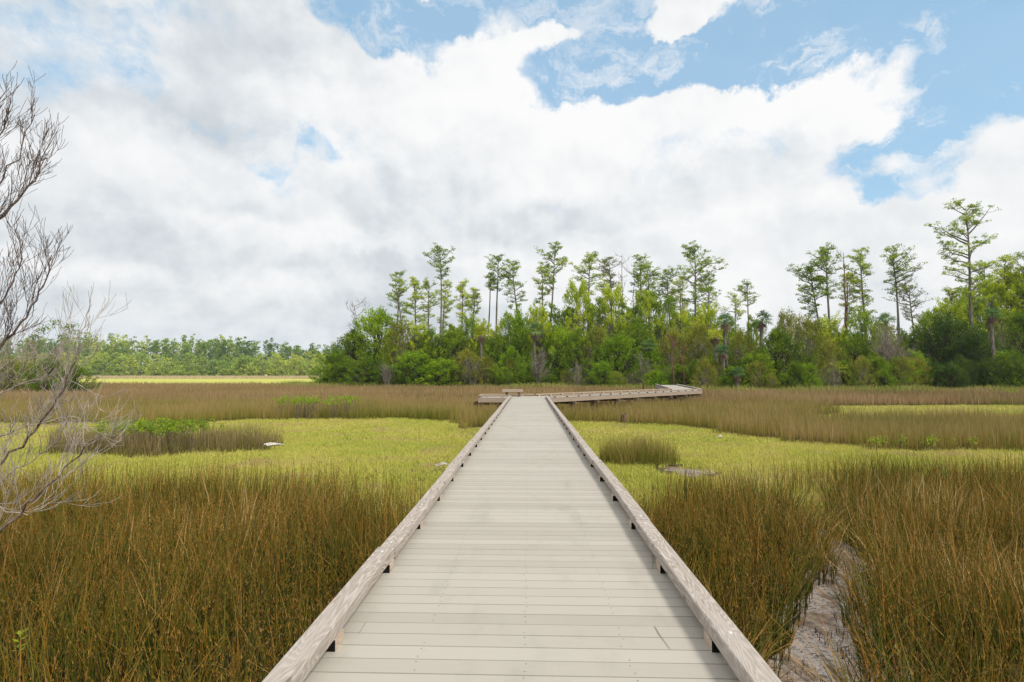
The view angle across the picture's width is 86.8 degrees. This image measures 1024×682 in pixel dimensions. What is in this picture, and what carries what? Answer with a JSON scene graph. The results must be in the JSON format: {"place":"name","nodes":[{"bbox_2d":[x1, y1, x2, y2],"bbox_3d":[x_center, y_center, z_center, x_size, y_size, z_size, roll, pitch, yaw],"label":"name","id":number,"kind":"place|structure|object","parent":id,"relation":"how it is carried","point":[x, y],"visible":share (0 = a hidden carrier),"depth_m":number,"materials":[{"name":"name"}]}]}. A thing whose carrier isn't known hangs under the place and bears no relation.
{"place":"outdoors","nodes":[
{"label":"outdoors","id":0,"kind":"place"},
{"bbox_2d":[37,418,283,457],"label":"rush island","id":1,"kind":"structure","parent":0,"point":[256,440],"depth_m":19.07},
{"bbox_2d":[0,394,500,429],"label":"rush field","id":2,"kind":"structure","parent":0,"point":[468,412],"depth_m":32.78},
{"bbox_2d":[0,380,1023,406],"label":"rush field","id":3,"kind":"structure","parent":0,"point":[238,390],"depth_m":55.25,"materials":[{"name":"plant"}]},
{"bbox_2d":[0,374,1023,681],"bbox_3d":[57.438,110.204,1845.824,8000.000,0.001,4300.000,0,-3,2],"label":"ground","id":4,"kind":"structure","parent":0,"point":[422,494],"depth_m":9.79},
{"bbox_2d":[0,356,44,392],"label":"wax myrtle","id":5,"kind":"object","parent":4,"relation":"on","point":[7,385],"visible":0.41,"depth_m":67.14,"materials":[{"name":"green plant"}]},
{"bbox_2d":[14,355,84,392],"bbox_3d":[-55.818,4.231,65.649,4.722,5.401,6.271,-1,-3,15],"label":"cedar tree","id":6,"kind":"object","parent":4,"relation":"on","point":[35,386],"visible":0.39,"depth_m":64.81,"materials":[{"name":"green plant"}]},
{"bbox_2d":[0,61,140,531],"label":"dead branch tree","id":7,"kind":"object","parent":4,"relation":"on","point":[62,384],"visible":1,"depth_m":4.61,"materials":[{"name":"wood"}]},
{"bbox_2d":[46,363,102,392],"bbox_3d":[-51.324,4.664,63.496,5.421,4.141,4.152,3,-4,-40],"label":"cedar tree","id":8,"kind":"object","parent":4,"relation":"on","point":[80,371],"visible":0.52,"depth_m":63.26,"materials":[{"name":"green plant"}]},
{"bbox_2d":[71,415,224,454],"bbox_3d":[-12.812,3.321,19.338,3.880,1.223,2.594,0,-3,2],"label":"marsh shrub","id":9,"kind":"object","parent":4,"relation":"on","point":[138,424],"visible":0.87,"depth_m":19.06,"materials":[{"name":"green plant"}]},
{"bbox_2d":[22,375,320,378],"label":"pale reeds","id":10,"kind":"object","parent":4,"relation":"on","point":[200,377],"visible":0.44,"depth_m":242.90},
{"bbox_2d":[0,332,356,375],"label":"wood","id":11,"kind":"object","parent":4,"relation":"on","point":[301,362],"visible":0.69,"depth_m":373.31,"materials":[{"name":"green plant"}]},
{"bbox_2d":[0,454,424,681],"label":"tall rushes","id":12,"kind":"object","parent":4,"relation":"on","point":[183,584],"visible":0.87,"depth_m":6.30,"materials":[{"name":"plant"}]},
{"bbox_2d":[0,447,446,524],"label":"sparse rushes","id":13,"kind":"object","parent":4,"relation":"on","point":[273,476],"visible":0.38,"depth_m":12.21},
{"bbox_2d":[272,394,362,419],"bbox_3d":[-11.846,3.973,32.859,5.303,1.490,2.580,0,-3,2],"label":"marsh shrub","id":14,"kind":"object","parent":4,"relation":"on","point":[315,400],"visible":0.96,"depth_m":32.50,"materials":[{"name":"green plant"}]},
{"bbox_2d":[309,350,353,382],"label":"cedar tree","id":15,"kind":"object","parent":4,"relation":"on","point":[327,369],"visible":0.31,"depth_m":98.75,"materials":[{"name":"green plant"}]},
{"bbox_2d":[315,327,375,382],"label":"cedar tree","id":16,"kind":"object","parent":4,"relation":"on","point":[348,340],"visible":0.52,"depth_m":99.27,"materials":[{"name":"green plant"}]},
{"bbox_2d":[337,357,391,386],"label":"cedar tree","id":17,"kind":"object","parent":4,"relation":"on","point":[364,374],"visible":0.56,"depth_m":93.33,"materials":[{"name":"green plant"}]},
{"bbox_2d":[343,305,403,364],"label":"cedar tree","id":18,"kind":"object","parent":4,"relation":"on","point":[380,317],"visible":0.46,"depth_m":101.44,"materials":[{"name":"green plant"}]},
{"bbox_2d":[376,317,419,378],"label":"wax myrtle","id":19,"kind":"object","parent":4,"relation":"on","point":[398,326],"visible":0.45,"depth_m":97.66,"materials":[{"name":"green plant"}]},
{"bbox_2d":[386,273,413,347],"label":"pine tree","id":20,"kind":"object","parent":4,"relation":"on","point":[402,290],"visible":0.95,"depth_m":107.43,"materials":[{"name":"green plant"}]},
{"bbox_2d":[387,348,437,386],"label":"cedar tree","id":21,"kind":"object","parent":4,"relation":"on","point":[408,359],"visible":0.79,"depth_m":91.14,"materials":[{"name":"green plant"}]},
{"bbox_2d":[401,276,426,334],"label":"pine tree","id":22,"kind":"object","parent":4,"relation":"on","point":[415,283],"visible":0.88,"depth_m":108.83,"materials":[{"name":"green plant"}]},
{"bbox_2d":[403,317,431,363],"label":"young pine","id":23,"kind":"object","parent":4,"relation":"on","point":[417,331],"visible":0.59,"depth_m":98.00,"materials":[{"name":"green plant"}]},
{"bbox_2d":[417,277,443,330],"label":"pine tree","id":24,"kind":"object","parent":4,"relation":"on","point":[426,286],"visible":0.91,"depth_m":107.94,"materials":[{"name":"green plant"}]},
{"bbox_2d":[412,327,449,362],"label":"cedar tree","id":25,"kind":"object","parent":4,"relation":"on","point":[430,332],"visible":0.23,"depth_m":97.13,"materials":[{"name":"green plant"}]},
{"bbox_2d":[422,242,455,346],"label":"pine tree","id":26,"kind":"object","parent":4,"relation":"on","point":[440,266],"visible":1,"depth_m":106.20,"materials":[{"name":"green plant"}]},
{"bbox_2d":[436,279,456,340],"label":"pine tree","id":27,"kind":"object","parent":4,"relation":"on","point":[444,304],"visible":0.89,"depth_m":112.88,"materials":[{"name":"green plant"}]},
{"bbox_2d":[415,324,477,381],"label":"cedar tree","id":28,"kind":"object","parent":4,"relation":"on","point":[452,337],"visible":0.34,"depth_m":94.97,"materials":[{"name":"green plant"}]},
{"bbox_2d":[421,356,471,387],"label":"cedar tree","id":29,"kind":"object","parent":4,"relation":"on","point":[442,375],"visible":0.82,"depth_m":89.27,"materials":[{"name":"green plant"}]},
{"bbox_2d":[455,315,486,360],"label":"young pine","id":30,"kind":"object","parent":4,"relation":"on","point":[467,323],"visible":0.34,"depth_m":97.94,"materials":[{"name":"green plant"}]},
{"bbox_2d":[444,346,498,385],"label":"wax myrtle","id":31,"kind":"object","parent":4,"relation":"on","point":[466,353],"visible":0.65,"depth_m":90.42,"materials":[{"name":"green plant"}]},
{"bbox_2d":[473,333,515,380],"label":"cedar tree","id":32,"kind":"object","parent":4,"relation":"on","point":[498,343],"visible":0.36,"depth_m":94.57,"materials":[{"name":"green plant"}]},
{"bbox_2d":[486,253,510,331],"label":"pine tree","id":33,"kind":"object","parent":4,"relation":"on","point":[490,265],"visible":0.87,"depth_m":105.89,"materials":[{"name":"green plant"}]},
{"bbox_2d":[489,310,520,361],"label":"young pine","id":34,"kind":"object","parent":4,"relation":"on","point":[505,323],"visible":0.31,"depth_m":97.43,"materials":[{"name":"green plant"}]},
{"bbox_2d":[489,345,532,385],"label":"cedar tree","id":35,"kind":"object","parent":4,"relation":"on","point":[512,353],"visible":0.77,"depth_m":88.96,"materials":[{"name":"green plant"}]},
{"bbox_2d":[0,404,1023,574],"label":"short marsh grass","id":36,"kind":"structure","parent":4,"relation":"on","point":[342,431],"depth_m":18.31,"materials":[{"name":"plant"}]},
{"bbox_2d":[497,259,527,313],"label":"pine tree","id":37,"kind":"object","parent":4,"relation":"on","point":[508,275],"visible":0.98,"depth_m":104.30,"materials":[{"name":"green plant"}]},
{"bbox_2d":[499,306,533,381],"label":"cedar tree","id":38,"kind":"object","parent":4,"relation":"on","point":[518,322],"visible":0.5,"depth_m":93.69,"materials":[{"name":"green plant"}]},
{"bbox_2d":[262,384,780,681],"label":"boardwalk","id":39,"kind":"structure","parent":4,"relation":"on","point":[525,541],"depth_m":3.94,"materials":[{"name":"wood"}]},
{"bbox_2d":[522,300,552,370],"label":"young pine","id":40,"kind":"object","parent":4,"relation":"on","point":[541,320],"visible":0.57,"depth_m":96.98,"materials":[{"name":"green plant"}]},
{"bbox_2d":[535,241,567,365],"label":"pine tree","id":41,"kind":"object","parent":4,"relation":"on","point":[552,281],"visible":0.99,"depth_m":102.36,"materials":[{"name":"green plant"}]},
{"bbox_2d":[539,323,577,383],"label":"cedar tree","id":42,"kind":"object","parent":4,"relation":"on","point":[559,336],"visible":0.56,"depth_m":91.98,"materials":[{"name":"green plant"}]},
{"bbox_2d":[540,302,579,369],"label":"young pine","id":43,"kind":"object","parent":4,"relation":"on","point":[559,317],"visible":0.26,"depth_m":97.33,"materials":[{"name":"green plant"}]},
{"bbox_2d":[556,328,597,384],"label":"cedar tree","id":44,"kind":"object","parent":4,"relation":"on","point":[576,338],"visible":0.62,"depth_m":89.80,"materials":[{"name":"green plant"}]},
{"bbox_2d":[561,277,597,356],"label":"young pine","id":45,"kind":"object","parent":4,"relation":"on","point":[580,294],"visible":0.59,"depth_m":96.97,"materials":[{"name":"green plant"}]},
{"bbox_2d":[568,251,606,324],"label":"pine tree","id":46,"kind":"object","parent":4,"relation":"on","point":[588,261],"visible":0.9,"depth_m":104.06,"materials":[{"name":"green plant"}]},
{"bbox_2d":[573,296,615,368],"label":"young pine","id":47,"kind":"object","parent":4,"relation":"on","point":[603,308],"visible":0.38,"depth_m":96.76,"materials":[{"name":"green plant"}]},
{"bbox_2d":[578,323,617,383],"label":"wax myrtle","id":48,"kind":"object","parent":4,"relation":"on","point":[600,334],"visible":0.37,"depth_m":90.75,"materials":[{"name":"green plant"}]},
{"bbox_2d":[581,360,621,386],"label":"shrub","id":49,"kind":"object","parent":4,"relation":"on","point":[599,372],"visible":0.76,"depth_m":81.47,"materials":[{"name":"green plant"}]},
{"bbox_2d":[582,331,642,385],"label":"cedar tree","id":50,"kind":"object","parent":4,"relation":"on","point":[618,344],"visible":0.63,"depth_m":86.90,"materials":[{"name":"green plant"}]},
{"bbox_2d":[596,281,632,357],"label":"young pine","id":51,"kind":"object","parent":4,"relation":"on","point":[609,294],"visible":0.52,"depth_m":97.08,"materials":[{"name":"green plant"}]},
{"bbox_2d":[592,430,680,466],"bbox_3d":[3.798,3.288,17.084,2.858,1.020,2.454,0,-3,2],"label":"rush tuft","id":52,"kind":"object","parent":4,"relation":"on","point":[633,455],"visible":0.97,"depth_m":16.54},
{"bbox_2d":[628,253,650,318],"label":"pine tree","id":53,"kind":"object","parent":4,"relation":"on","point":[640,284],"visible":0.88,"depth_m":103.87,"materials":[{"name":"green plant"}]},
{"bbox_2d":[618,316,670,383],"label":"cedar tree","id":54,"kind":"object","parent":4,"relation":"on","point":[638,330],"visible":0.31,"depth_m":89.97,"materials":[{"name":"green plant"}]},
{"bbox_2d":[626,288,672,360],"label":"young pine","id":55,"kind":"object","parent":4,"relation":"on","point":[644,297],"visible":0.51,"depth_m":96.69,"materials":[{"name":"green plant"}]},
{"bbox_2d":[631,348,675,382],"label":"shrub","id":56,"kind":"object","parent":4,"relation":"on","point":[656,358],"visible":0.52,"depth_m":82.61,"materials":[{"name":"green plant"}]},
{"bbox_2d":[644,290,683,373],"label":"young pine","id":57,"kind":"object","parent":4,"relation":"on","point":[666,303],"visible":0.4,"depth_m":96.93,"materials":[{"name":"green plant"}]},
{"bbox_2d":[654,265,683,319],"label":"pine tree","id":58,"kind":"object","parent":4,"relation":"on","point":[666,282],"visible":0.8,"depth_m":105.58,"materials":[{"name":"green plant"}]},
{"bbox_2d":[651,326,697,383],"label":"wax myrtle","id":59,"kind":"object","parent":4,"relation":"on","point":[675,348],"visible":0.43,"depth_m":82.64,"materials":[{"name":"green plant"}]},
{"bbox_2d":[664,306,701,366],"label":"young pine","id":60,"kind":"object","parent":4,"relation":"on","point":[683,317],"visible":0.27,"depth_m":96.62,"materials":[{"name":"green plant"}]},
{"bbox_2d":[669,240,727,335],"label":"pine tree","id":61,"kind":"object","parent":4,"relation":"on","point":[703,263],"visible":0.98,"depth_m":100.60,"materials":[{"name":"green plant"}]},
{"bbox_2d":[677,320,721,384],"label":"wax myrtle","id":62,"kind":"object","parent":4,"relation":"on","point":[699,332],"visible":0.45,"depth_m":82.51,"materials":[{"name":"green plant"}]},
{"bbox_2d":[687,298,722,364],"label":"young pine","id":63,"kind":"object","parent":4,"relation":"on","point":[706,319],"visible":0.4,"depth_m":96.43,"materials":[{"name":"green plant"}]},
{"bbox_2d":[690,357,720,388],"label":"shrub","id":64,"kind":"object","parent":4,"relation":"on","point":[698,368],"visible":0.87,"depth_m":73.22,"materials":[{"name":"green plant"}]},
{"bbox_2d":[629,449,791,524],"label":"sparse rushes","id":65,"kind":"object","parent":4,"relation":"on","point":[658,486],"visible":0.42,"depth_m":11.32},
{"bbox_2d":[727,327,756,368],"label":"wax myrtle","id":66,"kind":"object","parent":4,"relation":"on","point":[738,341],"visible":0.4,"depth_m":78.70,"materials":[{"name":"green plant"}]},
{"bbox_2d":[633,460,878,678],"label":"tall rushes","id":67,"kind":"object","parent":4,"relation":"on","point":[778,519],"visible":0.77,"depth_m":7.29,"materials":[{"name":"plant"}]},
{"bbox_2d":[737,349,777,386],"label":"shrub","id":68,"kind":"object","parent":4,"relation":"on","point":[762,357],"visible":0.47,"depth_m":73.60,"materials":[{"name":"green plant"}]},
{"bbox_2d":[741,360,776,388],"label":"shrub","id":69,"kind":"object","parent":4,"relation":"on","point":[756,378],"visible":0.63,"depth_m":72.08,"materials":[{"name":"green plant"}]},
{"bbox_2d":[748,325,818,385],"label":"cedar tree","id":70,"kind":"object","parent":4,"relation":"on","point":[778,338],"visible":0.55,"depth_m":73.82,"materials":[{"name":"green plant"}]},
{"bbox_2d":[772,306,806,380],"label":"wax myrtle","id":71,"kind":"object","parent":4,"relation":"on","point":[781,323],"visible":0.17,"depth_m":82.67,"materials":[{"name":"green plant"}]},
{"bbox_2d":[777,360,818,387],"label":"shrub","id":72,"kind":"object","parent":4,"relation":"on","point":[794,371],"visible":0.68,"depth_m":70.04,"materials":[{"name":"green plant"}]},
{"bbox_2d":[783,311,832,382],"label":"wax myrtle","id":73,"kind":"object","parent":4,"relation":"on","point":[809,325],"visible":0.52,"depth_m":76.22,"materials":[{"name":"green plant"}]},
{"bbox_2d":[786,263,830,325],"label":"pine tree","id":74,"kind":"object","parent":4,"relation":"on","point":[810,269],"visible":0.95,"depth_m":92.54,"materials":[{"name":"green plant"}]},
{"bbox_2d":[806,242,847,321],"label":"pine tree","id":75,"kind":"object","parent":4,"relation":"on","point":[823,257],"visible":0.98,"depth_m":90.78,"materials":[{"name":"green plant"}]},
{"bbox_2d":[811,310,848,367],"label":"young pine","id":76,"kind":"object","parent":4,"relation":"on","point":[830,327],"visible":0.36,"depth_m":87.94,"materials":[{"name":"green plant"}]},
{"bbox_2d":[808,338,855,385],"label":"wax myrtle","id":77,"kind":"object","parent":4,"relation":"on","point":[834,350],"visible":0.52,"depth_m":73.89,"materials":[{"name":"green plant"}]},
{"bbox_2d":[768,519,911,681],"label":"mud channel","id":78,"kind":"object","parent":4,"relation":"on","point":[814,659],"visible":0.29,"depth_m":5.69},
{"bbox_2d":[834,272,859,345],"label":"pine tree","id":79,"kind":"object","parent":4,"relation":"on","point":[847,298],"visible":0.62,"depth_m":93.70,"materials":[{"name":"green plant"}]},
{"bbox_2d":[839,246,877,331],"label":"pine tree","id":80,"kind":"object","parent":4,"relation":"on","point":[858,259],"visible":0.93,"depth_m":90.94,"materials":[{"name":"green plant"}]},
{"bbox_2d":[842,355,880,387],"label":"shrub","id":81,"kind":"object","parent":4,"relation":"on","point":[862,376],"visible":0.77,"depth_m":71.06,"materials":[{"name":"green plant"}]},
{"bbox_2d":[843,306,881,359],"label":"young pine","id":82,"kind":"object","parent":4,"relation":"on","point":[865,314],"visible":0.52,"depth_m":88.02,"materials":[{"name":"green plant"}]},
{"bbox_2d":[836,332,888,380],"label":"cedar tree","id":83,"kind":"object","parent":4,"relation":"on","point":[856,339],"visible":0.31,"depth_m":77.49,"materials":[{"name":"green plant"}]},
{"bbox_2d":[853,352,898,384],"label":"shrub","id":84,"kind":"object","parent":4,"relation":"on","point":[873,358],"visible":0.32,"depth_m":72.69,"materials":[{"name":"green plant"}]},
{"bbox_2d":[847,316,924,372],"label":"bare shrub","id":85,"kind":"object","parent":4,"relation":"on","point":[888,353],"visible":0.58,"depth_m":75.14,"materials":[{"name":"plant"}]},
{"bbox_2d":[749,441,1023,493],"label":"sparse rushes","id":86,"kind":"object","parent":4,"relation":"on","point":[802,476],"visible":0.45,"depth_m":13.49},
{"bbox_2d":[764,446,1023,681],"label":"tall rushes","id":87,"kind":"object","parent":4,"relation":"on","point":[891,505],"visible":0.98,"depth_m":6.18,"materials":[{"name":"plant"}]},
{"bbox_2d":[880,243,928,349],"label":"pine tree","id":88,"kind":"object","parent":4,"relation":"on","point":[892,257],"visible":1,"depth_m":88.55,"materials":[{"name":"green plant"}]},
{"bbox_2d":[890,355,922,387],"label":"shrub","id":89,"kind":"object","parent":4,"relation":"on","point":[900,360],"visible":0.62,"depth_m":72.64,"materials":[{"name":"green plant"}]},
{"bbox_2d":[881,280,933,327],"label":"pine tree","id":90,"kind":"object","parent":4,"relation":"on","point":[911,287],"visible":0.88,"depth_m":94.13,"materials":[{"name":"green plant"}]},
{"bbox_2d":[908,308,942,362],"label":"young pine","id":91,"kind":"object","parent":4,"relation":"on","point":[927,316],"visible":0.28,"depth_m":87.57,"materials":[{"name":"green plant"}]},
{"bbox_2d":[918,297,977,360],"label":"young pine","id":92,"kind":"object","parent":4,"relation":"on","point":[943,308],"visible":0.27,"depth_m":87.42,"materials":[{"name":"green plant"}]},
{"bbox_2d":[898,310,999,368],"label":"evergreen oak","id":93,"kind":"object","parent":4,"relation":"on","point":[945,329],"visible":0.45,"depth_m":81.56,"materials":[{"name":"green plant"}]},
{"bbox_2d":[929,361,970,388],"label":"shrub","id":94,"kind":"object","parent":4,"relation":"on","point":[953,376],"visible":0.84,"depth_m":71.35,"materials":[{"name":"green plant"}]},
{"bbox_2d":[944,354,979,388],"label":"shrub","id":95,"kind":"object","parent":4,"relation":"on","point":[960,361],"visible":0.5,"depth_m":72.28,"materials":[{"name":"green plant"}]},
{"bbox_2d":[924,198,1003,355],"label":"pine tree","id":96,"kind":"object","parent":4,"relation":"on","point":[966,219],"visible":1,"depth_m":82.58,"materials":[{"name":"green plant"}]},
{"bbox_2d":[950,283,999,353],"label":"young pine","id":97,"kind":"object","parent":4,"relation":"on","point":[961,301],"visible":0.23,"depth_m":87.08,"materials":[{"name":"green plant"}]},
{"bbox_2d":[933,331,1020,376],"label":"evergreen oak","id":98,"kind":"object","parent":4,"relation":"on","point":[968,339],"visible":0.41,"depth_m":77.41,"materials":[{"name":"green plant"}]},
{"bbox_2d":[957,269,1023,355],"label":"young pine","id":99,"kind":"object","parent":4,"relation":"on","point":[995,289],"visible":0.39,"depth_m":86.75,"materials":[{"name":"green plant"}]},
{"bbox_2d":[970,357,1014,387],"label":"shrub","id":100,"kind":"object","parent":4,"relation":"on","point":[985,366],"visible":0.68,"depth_m":71.74,"materials":[{"name":"green plant"}]},
{"bbox_2d":[981,306,1005,360],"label":"palm tree","id":101,"kind":"object","parent":4,"relation":"on","point":[993,319],"visible":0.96,"depth_m":74.01,"materials":[{"name":"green plant"}]},
{"bbox_2d":[972,348,1023,387],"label":"shrub","id":102,"kind":"object","parent":4,"relation":"on","point":[1006,365],"visible":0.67,"depth_m":71.20,"materials":[{"name":"green plant"}]},
{"bbox_2d":[975,265,1023,354],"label":"young pine","id":103,"kind":"object","parent":4,"relation":"on","point":[1013,286],"visible":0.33,"depth_m":86.83,"materials":[{"name":"green plant"}]},
{"bbox_2d":[985,254,1023,348],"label":"pine tree","id":104,"kind":"object","parent":4,"relation":"on","point":[1002,271],"visible":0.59,"depth_m":87.73,"materials":[{"name":"green plant"}]},
{"bbox_2d":[986,308,1023,362],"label":"cedar tree","id":105,"kind":"object","parent":4,"relation":"on","point":[1017,318],"visible":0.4,"depth_m":79.85,"materials":[{"name":"green plant"}]},
{"bbox_2d":[0,0,1023,372],"label":"sky","id":106,"kind":"structure","parent":0,"point":[255,170],"materials":[{"name":"white"}]},
{"bbox_2d":[555,395,1023,450],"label":"rush field","id":107,"kind":"structure","parent":0,"point":[794,420],"depth_m":25.64,"materials":[{"name":"plant"}]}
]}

